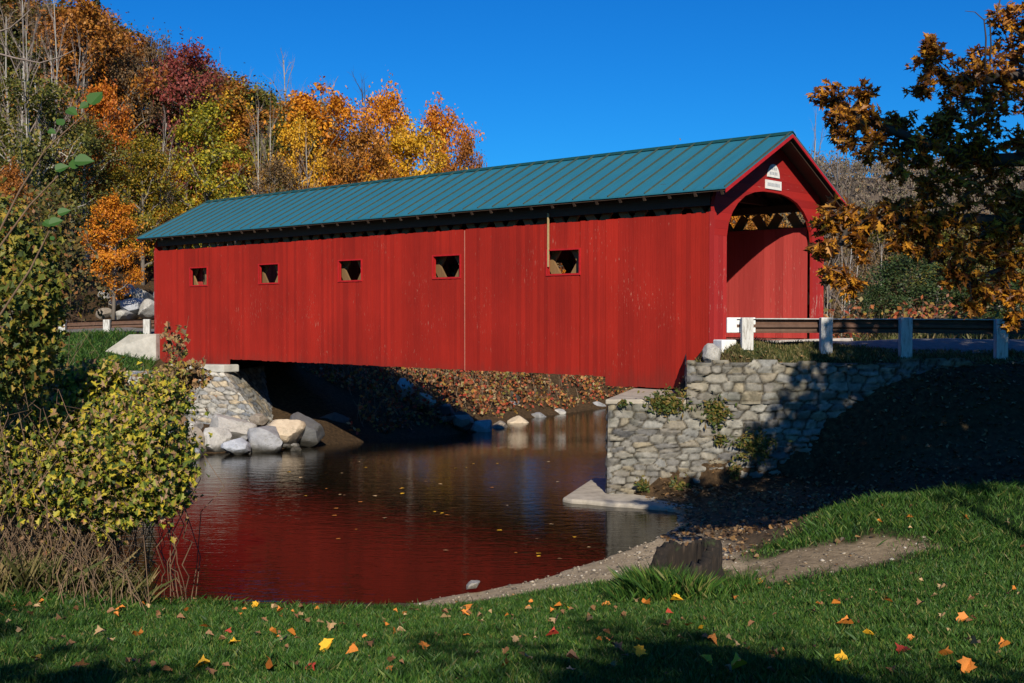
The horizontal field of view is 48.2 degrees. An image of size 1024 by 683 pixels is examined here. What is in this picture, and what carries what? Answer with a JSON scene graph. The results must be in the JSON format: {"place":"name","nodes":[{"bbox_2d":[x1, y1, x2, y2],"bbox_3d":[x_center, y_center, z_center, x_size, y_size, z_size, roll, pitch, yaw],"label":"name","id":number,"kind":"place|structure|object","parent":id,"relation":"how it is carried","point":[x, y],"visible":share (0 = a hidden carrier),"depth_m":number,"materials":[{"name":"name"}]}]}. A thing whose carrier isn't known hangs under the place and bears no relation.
{"place":"outdoors","nodes":[
{"label":"outdoors","id":0,"kind":"place"},
{"bbox_2d":[9,314,153,333],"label":"road","id":1,"kind":"structure","parent":0,"point":[124,328],"depth_m":47.28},
{"bbox_2d":[7,327,158,384],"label":"slope grass","id":2,"kind":"structure","parent":0,"point":[79,358],"depth_m":42.31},
{"bbox_2d":[0,408,679,604],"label":"water","id":3,"kind":"structure","parent":0,"point":[270,531],"depth_m":21.98,"materials":[{"name":"black liquid"}]},
{"bbox_2d":[209,414,256,439],"bbox_3d":[-8.706,2.775,35.526,1.391,1.066,1.529,-1,2,-36],"label":"boulder","id":4,"kind":"object","parent":3,"relation":"on","point":[237,427],"visible":0.47,"depth_m":35.02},
{"bbox_2d":[248,413,268,426],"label":"boulder","id":5,"kind":"object","parent":4,"relation":"on","point":[259,419],"visible":0.84,"depth_m":35.95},
{"bbox_2d":[267,419,305,446],"bbox_3d":[-6.906,2.805,34.938,1.377,0.918,1.338,-1,1,-25],"label":"boulder","id":6,"kind":"object","parent":3,"relation":"on","point":[290,432],"visible":0.7,"depth_m":34.55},
{"bbox_2d":[290,412,324,446],"bbox_3d":[-6.475,2.764,35.795,1.173,1.113,1.600,0,1,0],"label":"boulder","id":7,"kind":"object","parent":3,"relation":"on","point":[313,434],"visible":0.66,"depth_m":35.25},
{"bbox_2d":[0,145,1023,682],"bbox_3d":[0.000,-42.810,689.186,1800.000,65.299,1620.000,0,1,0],"label":"ground","id":8,"kind":"structure","parent":0,"point":[294,387],"depth_m":23.84,"materials":[{"name":"soil"}]},
{"bbox_2d":[0,1,32,168],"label":"bare tree","id":9,"kind":"object","parent":8,"relation":"on","point":[5,59],"visible":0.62,"depth_m":61.64,"materials":[{"name":"grey plant"}]},
{"bbox_2d":[0,151,51,313],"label":"broadleaf tree","id":10,"kind":"object","parent":8,"relation":"on","point":[13,179],"visible":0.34,"depth_m":43.63,"materials":[{"name":"plant"}]},
{"bbox_2d":[0,0,55,178],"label":"bare tree","id":11,"kind":"object","parent":8,"relation":"on","point":[22,20],"visible":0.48,"depth_m":55.61,"materials":[{"name":"grey plant"}]},
{"bbox_2d":[0,19,65,166],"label":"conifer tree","id":12,"kind":"object","parent":8,"relation":"on","point":[14,30],"visible":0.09,"depth_m":73.22,"materials":[{"name":"green plant"}]},
{"bbox_2d":[0,0,66,189],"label":"bare tree","id":13,"kind":"object","parent":8,"relation":"on","point":[27,80],"visible":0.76,"depth_m":51.34,"materials":[{"name":"grey plant"}]},
{"bbox_2d":[0,208,70,315],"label":"vine sprig","id":14,"kind":"object","parent":8,"relation":"on","point":[54,221],"visible":1,"depth_m":8.96,"materials":[{"name":"green plant"}]},
{"bbox_2d":[0,10,74,87],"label":"bare branch","id":15,"kind":"object","parent":8,"relation":"on","point":[5,55],"visible":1,"depth_m":9.94,"materials":[{"name":"grey plant"}]},
{"bbox_2d":[8,181,73,273],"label":"broadleaf tree","id":16,"kind":"object","parent":8,"relation":"on","point":[41,208],"visible":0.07,"depth_m":51.10,"materials":[{"name":"green plant"}]},
{"bbox_2d":[0,154,93,246],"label":"vine sprig","id":17,"kind":"object","parent":8,"relation":"on","point":[79,160],"visible":1,"depth_m":8.95,"materials":[{"name":"green plant"}]},
{"bbox_2d":[0,26,94,184],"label":"broadleaf tree","id":18,"kind":"object","parent":8,"relation":"on","point":[13,49],"visible":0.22,"depth_m":67.76,"materials":[{"name":"green plant"}]},
{"bbox_2d":[0,92,103,230],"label":"vine sprig","id":19,"kind":"object","parent":8,"relation":"on","point":[93,98],"visible":1,"depth_m":8.94,"materials":[{"name":"green plant"}]},
{"bbox_2d":[26,0,80,163],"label":"bare tree","id":20,"kind":"object","parent":8,"relation":"on","point":[57,60],"visible":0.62,"depth_m":59.66,"materials":[{"name":"grey plant"}]},
{"bbox_2d":[0,0,108,172],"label":"broadleaf tree","id":21,"kind":"object","parent":8,"relation":"on","point":[18,8],"visible":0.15,"depth_m":73.67,"materials":[{"name":"orange plant"}]},
{"bbox_2d":[18,162,94,278],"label":"broadleaf tree","id":22,"kind":"object","parent":8,"relation":"on","point":[72,197],"visible":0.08,"depth_m":53.66,"materials":[{"name":"green plant"}]},
{"bbox_2d":[0,58,113,257],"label":"broadleaf tree","id":23,"kind":"object","parent":8,"relation":"on","point":[36,100],"visible":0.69,"depth_m":51.52,"materials":[{"name":"green plant"}]},
{"bbox_2d":[1,152,114,556],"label":"leafy shrub","id":24,"kind":"object","parent":8,"relation":"on","point":[38,211],"visible":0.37,"depth_m":22.66,"materials":[{"name":"green plant"}]},
{"bbox_2d":[2,17,146,124],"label":"broadleaf tree","id":25,"kind":"object","parent":8,"relation":"on","point":[78,59],"visible":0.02,"depth_m":74.14,"materials":[{"name":"orange plant"}]},
{"bbox_2d":[0,176,149,608],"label":"leafy shrub","id":26,"kind":"object","parent":8,"relation":"on","point":[34,323],"visible":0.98,"depth_m":12.25,"materials":[{"name":"green plant"}]},
{"bbox_2d":[0,475,151,611],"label":"dead stems","id":27,"kind":"object","parent":8,"relation":"on","point":[80,547],"visible":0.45,"depth_m":12.77,"materials":[{"name":"plant"}]},
{"bbox_2d":[0,489,111,570],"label":"clinging leaves","id":28,"kind":"object","parent":27,"relation":"on","point":[82,522],"visible":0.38,"depth_m":12.72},
{"bbox_2d":[58,21,93,231],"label":"bare tree","id":29,"kind":"object","parent":8,"relation":"on","point":[77,81],"visible":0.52,"depth_m":63.78,"materials":[{"name":"grey plant"}]},
{"bbox_2d":[0,319,153,333],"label":"guardrail","id":30,"kind":"object","parent":8,"relation":"on","point":[145,324],"visible":0.38,"depth_m":44.73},
{"bbox_2d":[3,0,165,223],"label":"broadleaf tree","id":31,"kind":"object","parent":8,"relation":"on","point":[87,10],"visible":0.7,"depth_m":67.05,"materials":[{"name":"orange plant"}]},
{"bbox_2d":[23,106,148,270],"bbox_3d":[-21.091,-7.456,56.524,6.250,8.600,5.929,-1,1,-21],"label":"broadleaf tree","id":32,"kind":"object","parent":8,"relation":"on","point":[98,171],"visible":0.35,"depth_m":56.66,"materials":[{"name":"green plant"}]},
{"bbox_2d":[0,530,177,604],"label":"dry grass","id":33,"kind":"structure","parent":8,"relation":"on","point":[25,578],"depth_m":12.67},
{"bbox_2d":[1,0,179,191],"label":"broadleaf tree","id":34,"kind":"object","parent":8,"relation":"on","point":[122,48],"visible":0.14,"depth_m":70.23,"materials":[{"name":"orange plant"}]},
{"bbox_2d":[57,66,141,243],"bbox_3d":[-20.983,-9.183,59.684,5.498,10.732,4.224,1,2,30],"label":"broadleaf tree","id":35,"kind":"object","parent":8,"relation":"on","point":[105,107],"visible":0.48,"depth_m":59.30,"materials":[{"name":"orange plant"}]},
{"bbox_2d":[0,345,220,590],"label":"vine bush","id":36,"kind":"object","parent":8,"relation":"on","point":[140,460],"visible":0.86,"depth_m":12.81,"materials":[{"name":"green plant"}]},
{"bbox_2d":[75,188,153,319],"bbox_3d":[-17.573,-3.712,50.362,3.105,6.085,3.226,1,2,44],"label":"broadleaf tree","id":37,"kind":"object","parent":8,"relation":"on","point":[105,254],"visible":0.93,"depth_m":50.23,"materials":[{"name":"orange plant"}]},
{"bbox_2d":[120,298,143,314],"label":"boulder","id":38,"kind":"object","parent":8,"relation":"on","point":[132,305],"visible":0.73,"depth_m":51.77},
{"bbox_2d":[105,334,159,360],"bbox_3d":[-14.088,0.353,42.651,1.965,1.266,0.417,0,1,-10],"label":"concrete wingwall","id":39,"kind":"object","parent":8,"relation":"on","point":[145,344],"visible":0.56,"depth_m":42.51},
{"bbox_2d":[91,36,181,219],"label":"broadleaf tree","id":40,"kind":"object","parent":8,"relation":"on","point":[126,65],"visible":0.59,"depth_m":69.43,"materials":[{"name":"orange plant"}]},
{"bbox_2d":[101,119,185,284],"bbox_3d":[-18.475,-6.905,57.546,4.237,8.630,5.183,-1,2,-27],"label":"broadleaf tree","id":41,"kind":"object","parent":8,"relation":"on","point":[154,160],"visible":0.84,"depth_m":57.69,"materials":[{"name":"green plant"}]},
{"bbox_2d":[138,299,153,318],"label":"boulder","id":42,"kind":"object","parent":8,"relation":"on","point":[146,310],"visible":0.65,"depth_m":51.27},
{"bbox_2d":[100,20,199,198],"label":"broadleaf tree","id":43,"kind":"object","parent":8,"relation":"on","point":[137,43],"visible":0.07,"depth_m":78.73,"materials":[{"name":"orange plant"}]},
{"bbox_2d":[125,17,176,172],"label":"broadleaf tree","id":44,"kind":"object","parent":8,"relation":"on","point":[151,51],"visible":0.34,"depth_m":75.06,"materials":[{"name":"orange plant"}]},
{"bbox_2d":[99,317,224,603],"bbox_3d":[-4.582,1.568,14.527,1.720,3.788,1.812,0,1,19],"label":"vine bush","id":45,"kind":"object","parent":8,"relation":"on","point":[192,379],"visible":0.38,"depth_m":14.49,"materials":[{"name":"brown plant"}]},
{"bbox_2d":[145,103,191,220],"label":"bare tree","id":46,"kind":"object","parent":8,"relation":"on","point":[163,149],"visible":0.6,"depth_m":59.54,"materials":[{"name":"grey plant"}]},
{"bbox_2d":[111,64,226,203],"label":"broadleaf tree","id":47,"kind":"object","parent":8,"relation":"on","point":[156,101],"visible":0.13,"depth_m":73.91,"materials":[{"name":"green plant"}]},
{"bbox_2d":[131,155,209,248],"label":"broadleaf tree","id":48,"kind":"object","parent":8,"relation":"on","point":[198,199],"visible":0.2,"depth_m":61.58,"materials":[{"name":"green plant"}]},
{"bbox_2d":[139,26,233,198],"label":"broadleaf tree","id":49,"kind":"object","parent":8,"relation":"on","point":[177,69],"visible":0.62,"depth_m":70.92,"materials":[{"name":"red plant"}]},
{"bbox_2d":[126,364,272,425],"bbox_3d":[-10.872,1.886,41.742,5.505,2.270,6.227,0,1,0],"label":"stone abutment","id":50,"kind":"object","parent":8,"relation":"on","point":[249,384],"visible":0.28,"depth_m":39.46,"materials":[{"name":"stone"}]},
{"bbox_2d":[154,84,256,281],"bbox_3d":[-16.930,-8.279,62.048,7.051,11.087,5.765,1,2,32],"label":"broadleaf tree","id":51,"kind":"object","parent":8,"relation":"on","point":[211,157],"visible":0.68,"depth_m":61.10,"materials":[{"name":"yellow plant"}]},
{"bbox_2d":[135,62,285,191],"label":"broadleaf tree","id":52,"kind":"object","parent":8,"relation":"on","point":[222,82],"visible":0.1,"depth_m":74.78,"materials":[{"name":"plant"}]},
{"bbox_2d":[203,427,231,451],"bbox_3d":[-8.626,2.923,33.295,0.781,0.908,0.874,1,2,42],"label":"boulder","id":53,"kind":"object","parent":8,"relation":"on","point":[218,438],"visible":0.72,"depth_m":33.01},
{"bbox_2d":[174,103,280,244],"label":"broadleaf tree","id":54,"kind":"object","parent":8,"relation":"on","point":[244,120],"visible":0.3,"depth_m":71.98,"materials":[{"name":"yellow plant"}]},
{"bbox_2d":[191,85,277,245],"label":"broadleaf tree","id":55,"kind":"object","parent":8,"relation":"on","point":[230,132],"visible":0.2,"depth_m":72.77,"materials":[{"name":"yellow plant"}]},
{"bbox_2d":[181,73,290,194],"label":"broadleaf tree","id":56,"kind":"object","parent":8,"relation":"on","point":[237,90],"visible":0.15,"depth_m":73.55,"materials":[{"name":"yellow plant"}]},
{"bbox_2d":[164,78,307,244],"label":"broadleaf tree","id":57,"kind":"object","parent":8,"relation":"on","point":[262,95],"visible":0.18,"depth_m":73.98,"materials":[{"name":"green plant"}]},
{"bbox_2d":[221,438,250,454],"bbox_3d":[-7.843,3.047,32.660,0.820,0.605,0.900,0,1,0],"label":"boulder","id":58,"kind":"object","parent":8,"relation":"on","point":[239,446],"visible":0.88,"depth_m":32.34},
{"bbox_2d":[225,90,268,243],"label":"tree","id":59,"kind":"object","parent":8,"relation":"on","point":[254,105],"visible":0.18,"depth_m":74.09,"materials":[{"name":"green plant"}]},
{"bbox_2d":[224,89,281,197],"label":"bare tree","id":60,"kind":"object","parent":8,"relation":"on","point":[257,143],"visible":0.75,"depth_m":59.72,"materials":[{"name":"grey plant"}]},
{"bbox_2d":[247,426,281,452],"bbox_3d":[-7.212,2.928,33.379,0.933,0.881,1.196,-1,1,-25],"label":"boulder","id":61,"kind":"object","parent":8,"relation":"on","point":[264,439],"visible":0.85,"depth_m":33.06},
{"bbox_2d":[242,146,306,195],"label":"broadleaf tree","id":62,"kind":"object","parent":8,"relation":"on","point":[274,169],"visible":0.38,"depth_m":59.59,"materials":[{"name":"brown plant"}]},
{"bbox_2d":[223,105,339,196],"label":"broadleaf tree","id":63,"kind":"object","parent":8,"relation":"on","point":[276,132],"visible":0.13,"depth_m":69.94,"materials":[{"name":"orange plant"}]},
{"bbox_2d":[251,108,342,192],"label":"broadleaf tree","id":64,"kind":"object","parent":8,"relation":"on","point":[299,132],"visible":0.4,"depth_m":65.17,"materials":[{"name":"yellow plant"}]},
{"bbox_2d":[247,75,389,193],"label":"broadleaf tree","id":65,"kind":"object","parent":8,"relation":"on","point":[306,104],"visible":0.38,"depth_m":70.55,"materials":[{"name":"orange plant"}]},
{"bbox_2d":[317,114,403,186],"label":"broadleaf tree","id":66,"kind":"object","parent":8,"relation":"on","point":[359,142],"visible":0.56,"depth_m":63.36,"materials":[{"name":"orange plant"}]},
{"bbox_2d":[347,70,418,180],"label":"broadleaf tree","id":67,"kind":"object","parent":8,"relation":"on","point":[387,108],"visible":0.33,"depth_m":73.14,"materials":[{"name":"orange plant"}]},
{"bbox_2d":[396,378,416,398],"bbox_3d":[-4.542,2.015,49.281,0.856,0.892,1.100,0,1,0],"label":"boulder","id":68,"kind":"object","parent":8,"relation":"on","point":[403,381],"visible":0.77,"depth_m":48.97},
{"bbox_2d":[348,112,472,182],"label":"broadleaf tree","id":69,"kind":"object","parent":8,"relation":"on","point":[412,142],"visible":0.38,"depth_m":65.37,"materials":[{"name":"yellow plant"}]},
{"bbox_2d":[436,404,455,422],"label":"boulder","id":70,"kind":"object","parent":8,"relation":"on","point":[447,410],"visible":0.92,"depth_m":48.79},
{"bbox_2d":[414,92,485,173],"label":"broadleaf tree","id":71,"kind":"object","parent":8,"relation":"on","point":[435,121],"visible":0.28,"depth_m":73.16,"materials":[{"name":"orange plant"}]},
{"bbox_2d":[453,411,473,430],"bbox_3d":[-2.101,3.474,49.315,0.943,0.893,1.100,0,1,0],"label":"boulder","id":72,"kind":"object","parent":8,"relation":"on","point":[463,421],"visible":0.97,"depth_m":48.95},
{"bbox_2d":[440,133,486,171],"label":"broadleaf tree","id":73,"kind":"object","parent":8,"relation":"on","point":[466,152],"visible":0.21,"depth_m":69.59,"materials":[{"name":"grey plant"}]},
{"bbox_2d":[470,420,491,431],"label":"boulder","id":74,"kind":"object","parent":8,"relation":"on","point":[482,426],"visible":0.67,"depth_m":49.56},
{"bbox_2d":[0,479,1023,682],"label":"grass","id":75,"kind":"structure","parent":8,"relation":"on","point":[439,659],"depth_m":9.52,"materials":[{"name":"plant"}]},
{"bbox_2d":[21,538,1019,680],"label":"lawn leaf litter","id":76,"kind":"object","parent":8,"relation":"on","point":[614,626],"visible":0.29,"depth_m":11.13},
{"bbox_2d":[302,284,1017,434],"bbox_3d":[2.998,0.366,56.780,26.202,6.565,42.699,0,1,0],"label":"bank brush","id":77,"kind":"object","parent":8,"relation":"on","point":[450,378],"depth_m":50.09,"materials":[{"name":"plant"}]},
{"bbox_2d":[412,483,938,606],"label":"gravel","id":78,"kind":"structure","parent":8,"relation":"on","point":[606,559],"depth_m":16.45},
{"bbox_2d":[648,538,724,591],"bbox_3d":[2.196,2.821,14.108,1.807,0.775,1.545,3,1,0],"label":"tree stump","id":79,"kind":"object","parent":8,"relation":"on","point":[703,553],"visible":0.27,"depth_m":14.21,"materials":[{"name":"wood"}]},
{"bbox_2d":[590,558,788,602],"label":"grass tuft","id":80,"kind":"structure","parent":8,"relation":"on","point":[637,583],"depth_m":13.55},
{"bbox_2d":[563,387,846,510],"bbox_3d":[3.196,2.491,26.287,5.719,2.585,6.635,-1,2,-27],"label":"stone abutment","id":81,"kind":"object","parent":8,"relation":"on","point":[640,440],"visible":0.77,"depth_m":24.61,"materials":[{"name":"stone"}]},
{"bbox_2d":[137,131,852,388],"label":"covered bridge","id":82,"kind":"structure","parent":81,"relation":"on","point":[667,266],"depth_m":31.46,"materials":[{"name":"red wood"}]},
{"bbox_2d":[432,254,460,278],"bbox_3d":[-1.835,-2.124,32.556,1.160,0.690,0.112,1,2,42],"label":"window frame","id":83,"kind":"structure","parent":82,"relation":"in","point":[433,258],"depth_m":32.64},
{"bbox_2d":[546,248,580,275],"bbox_3d":[1.349,-2.057,29.667,1.160,0.690,0.112,1,2,42],"label":"window frame","id":84,"kind":"structure","parent":82,"relation":"in","point":[547,268],"depth_m":29.65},
{"bbox_2d":[630,384,695,421],"bbox_3d":[3.228,1.301,24.505,1.442,0.826,0.200,0,1,0],"label":"wall weed","id":85,"kind":"object","parent":81,"relation":"attached to","point":[666,401],"depth_m":24.50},
{"bbox_2d":[725,425,792,464],"bbox_3d":[5.273,2.212,24.421,1.461,0.876,0.193,0,1,0],"label":"wall weed","id":86,"kind":"object","parent":81,"relation":"attached to","point":[756,444],"depth_m":24.43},
{"bbox_2d":[703,343,720,361],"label":"boulder","id":87,"kind":"object","parent":8,"relation":"on","point":[711,351],"visible":0.77,"depth_m":25.34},
{"bbox_2d":[734,212,803,229],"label":"broadleaf tree","id":88,"kind":"object","parent":8,"relation":"on","point":[767,220],"visible":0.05,"depth_m":61.72,"materials":[{"name":"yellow plant"}]},
{"bbox_2d":[635,351,1023,560],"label":"leaf litter","id":89,"kind":"object","parent":8,"relation":"on","point":[791,516],"visible":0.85,"depth_m":22.39,"materials":[{"name":"plant"}]},
{"bbox_2d":[684,355,984,408],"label":"retaining wall","id":90,"kind":"structure","parent":8,"relation":"on","point":[753,381],"depth_m":24.59,"materials":[{"name":"stone"}]},
{"bbox_2d":[697,391,736,433],"bbox_3d":[4.388,1.512,24.517,0.883,0.925,0.199,0,1,0],"label":"wall weed","id":91,"kind":"object","parent":90,"relation":"attached to","point":[715,411],"depth_m":24.51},
{"bbox_2d":[680,139,1023,281],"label":"woods","id":92,"kind":"object","parent":8,"relation":"on","point":[878,168],"visible":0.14,"depth_m":390.18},
{"bbox_2d":[694,336,1023,364],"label":"verge grass","id":93,"kind":"structure","parent":8,"relation":"on","point":[857,349],"depth_m":25.55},
{"bbox_2d":[826,238,897,335],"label":"broadleaf tree","id":94,"kind":"object","parent":8,"relation":"on","point":[855,270],"visible":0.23,"depth_m":49.85,"materials":[{"name":"orange plant"}]},
{"bbox_2d":[726,317,1023,359],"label":"guardrail","id":95,"kind":"object","parent":8,"relation":"on","point":[825,328],"visible":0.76,"depth_m":25.58,"materials":[{"name":"white paint"}]},
{"bbox_2d":[850,280,905,318],"bbox_3d":[13.621,-1.141,42.790,2.137,2.297,2.267,-1,2,-28],"label":"evergreen shrub","id":96,"kind":"object","parent":8,"relation":"on","point":[867,299],"visible":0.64,"depth_m":42.69,"materials":[{"name":"green plant"}]},
{"bbox_2d":[823,232,932,337],"bbox_3d":[18.165,-0.879,63.261,11.674,11.568,8.920,1,2,36],"label":"broadleaf tree","id":97,"kind":"object","parent":8,"relation":"on","point":[851,273],"visible":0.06,"depth_m":61.88,"materials":[{"name":"grey plant"}]},
{"bbox_2d":[823,204,940,333],"bbox_3d":[21.002,-1.379,64.928,9.418,12.543,10.933,1,1,24],"label":"broadleaf tree","id":98,"kind":"object","parent":8,"relation":"on","point":[881,239],"visible":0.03,"depth_m":62.84,"materials":[{"name":"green plant"}]},
{"bbox_2d":[862,209,933,318],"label":"broadleaf tree","id":99,"kind":"object","parent":8,"relation":"on","point":[892,234],"visible":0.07,"depth_m":57.94,"materials":[{"name":"plant"}]},
{"bbox_2d":[830,253,977,318],"bbox_3d":[15.018,-1.777,43.786,5.378,3.682,5.447,0,1,-9],"label":"evergreen shrub","id":100,"kind":"object","parent":8,"relation":"on","point":[886,272],"visible":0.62,"depth_m":43.33,"materials":[{"name":"green plant"}]},
{"bbox_2d":[803,0,1023,333],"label":"oak tree","id":101,"kind":"object","parent":8,"relation":"on","point":[1004,223],"visible":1,"depth_m":12.93,"materials":[{"name":"orange plant"}]},
{"bbox_2d":[833,333,1023,340],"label":"meadow grass","id":102,"kind":"structure","parent":8,"relation":"on","point":[878,336],"depth_m":31.46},
{"bbox_2d":[871,229,986,318],"bbox_3d":[18.956,-2.688,52.419,4.492,5.627,5.215,-1,2,-29],"label":"broadleaf tree","id":103,"kind":"object","parent":8,"relation":"on","point":[945,234],"visible":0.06,"depth_m":51.55,"materials":[{"name":"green plant"}]},
{"bbox_2d":[907,274,1005,318],"bbox_3d":[18.264,-1.463,46.283,4.571,2.827,4.851,0,1,15],"label":"evergreen shrub","id":104,"kind":"object","parent":8,"relation":"on","point":[958,300],"visible":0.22,"depth_m":45.67,"materials":[{"name":"green plant"}]},
{"bbox_2d":[951,268,1023,318],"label":"evergreen shrub","id":105,"kind":"object","parent":8,"relation":"on","point":[1014,286],"visible":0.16,"depth_m":44.85,"materials":[{"name":"green plant"}]},
{"bbox_2d":[960,214,1023,318],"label":"broadleaf tree","id":106,"kind":"object","parent":8,"relation":"on","point":[992,264],"visible":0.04,"depth_m":53.74,"materials":[{"name":"orange plant"}]},
{"bbox_2d":[0,477,1023,612],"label":"long grass","id":107,"kind":"structure","parent":0,"point":[846,512],"depth_m":15.73,"materials":[{"name":"plant"}]},
{"bbox_2d":[38,0,1023,176],"label":"sky","id":108,"kind":"structure","parent":0,"point":[542,80],"materials":[{"name":"blue"}]},
{"bbox_2d":[733,176,1023,269],"bbox_3d":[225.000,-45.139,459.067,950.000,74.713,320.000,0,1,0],"label":"hills","id":109,"kind":"structure","parent":0,"point":[876,196],"depth_m":390.53,"materials":[{"name":"plant"}]},
{"bbox_2d":[803,338,1023,352],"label":"road","id":110,"kind":"structure","parent":0,"point":[958,344],"depth_m":27.12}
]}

